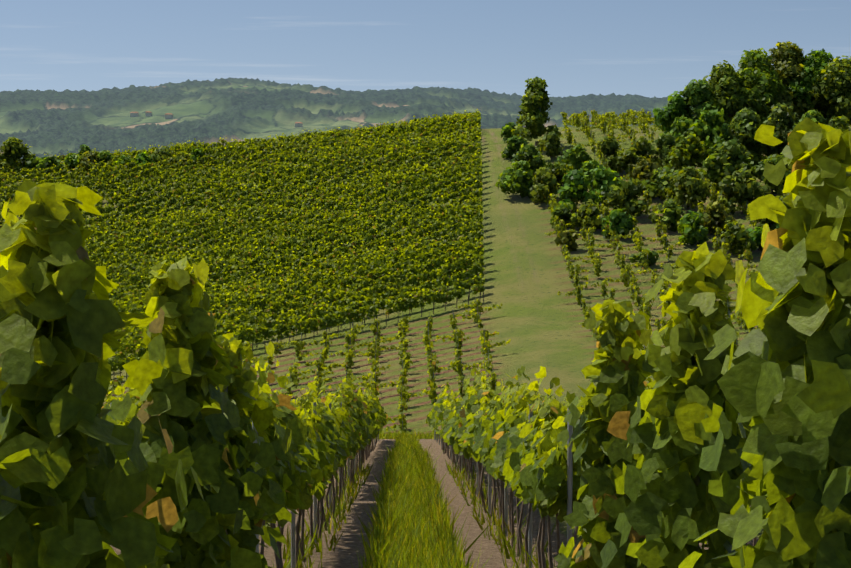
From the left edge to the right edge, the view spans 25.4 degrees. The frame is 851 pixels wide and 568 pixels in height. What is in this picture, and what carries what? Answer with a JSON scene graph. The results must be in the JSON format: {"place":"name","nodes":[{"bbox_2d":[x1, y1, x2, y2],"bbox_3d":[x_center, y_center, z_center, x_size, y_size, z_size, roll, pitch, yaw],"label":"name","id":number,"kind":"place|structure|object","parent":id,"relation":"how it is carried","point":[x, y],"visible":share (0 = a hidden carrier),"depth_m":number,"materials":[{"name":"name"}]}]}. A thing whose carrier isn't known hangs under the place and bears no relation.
{"place":"outdoors","nodes":[
{"label":"outdoors","id":0,"kind":"place"},
{"bbox_2d":[0,77,850,567],"bbox_3d":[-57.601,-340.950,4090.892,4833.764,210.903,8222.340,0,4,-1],"label":"terrain","id":1,"kind":"structure","parent":0,"point":[536,317],"depth_m":174.93,"materials":[{"name":"green plant"}]},
{"bbox_2d":[130,112,302,127],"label":"farm house walls","id":2,"kind":"structure","parent":1,"relation":"on","point":[168,116],"depth_m":2973.46,"materials":[{"name":"beige paint"}]},
{"bbox_2d":[0,109,484,371],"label":"hillside vines","id":3,"kind":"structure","parent":1,"relation":"on","point":[411,141],"depth_m":202.53,"materials":[{"name":"green plant"}]},
{"bbox_2d":[113,141,483,379],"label":"vine posts","id":4,"kind":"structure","parent":1,"relation":"on","point":[362,319],"depth_m":160.65,"materials":[{"name":"grey wood"}]},
{"bbox_2d":[101,375,584,458],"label":"vines","id":5,"kind":"object","parent":1,"relation":"on","point":[442,417],"visible":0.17,"depth_m":48.78,"materials":[{"name":"green plant"}]},
{"bbox_2d":[110,386,699,567],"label":"vineyard posts","id":6,"kind":"object","parent":1,"relation":"on","point":[696,479],"depth_m":21.19,"materials":[{"name":"grey wood"}]},
{"bbox_2d":[0,117,850,567],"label":"vines","id":7,"kind":"object","parent":6,"relation":"on","point":[182,469],"visible":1,"depth_m":7.06,"materials":[{"name":"green plant"}]},
{"bbox_2d":[271,429,555,567],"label":"grass","id":8,"kind":"structure","parent":1,"relation":"on","point":[412,527],"depth_m":26.79,"materials":[{"name":"green plant"}]},
{"bbox_2d":[0,41,850,265],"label":"trees","id":9,"kind":"object","parent":1,"relation":"on","point":[816,87],"visible":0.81,"depth_m":201.04,"materials":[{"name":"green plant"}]},
{"bbox_2d":[103,109,787,434],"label":"young vines","id":10,"kind":"object","parent":1,"relation":"on","point":[611,119],"visible":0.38,"depth_m":155.76,"materials":[{"name":"green plant"}]},
{"bbox_2d":[105,115,786,430],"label":"young vine stakes","id":11,"kind":"object","parent":1,"relation":"on","point":[477,323],"visible":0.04,"depth_m":153.54,"materials":[{"name":"brown wood"}]},
{"bbox_2d":[260,436,755,567],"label":"vine trunks","id":12,"kind":"object","parent":1,"relation":"on","point":[500,490],"visible":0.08,"depth_m":24.39,"materials":[{"name":"brown wood"}]},
{"bbox_2d":[0,0,850,97],"label":"sky","id":13,"kind":"structure","parent":0,"point":[646,48],"materials":[{"name":"blue"}]}
]}

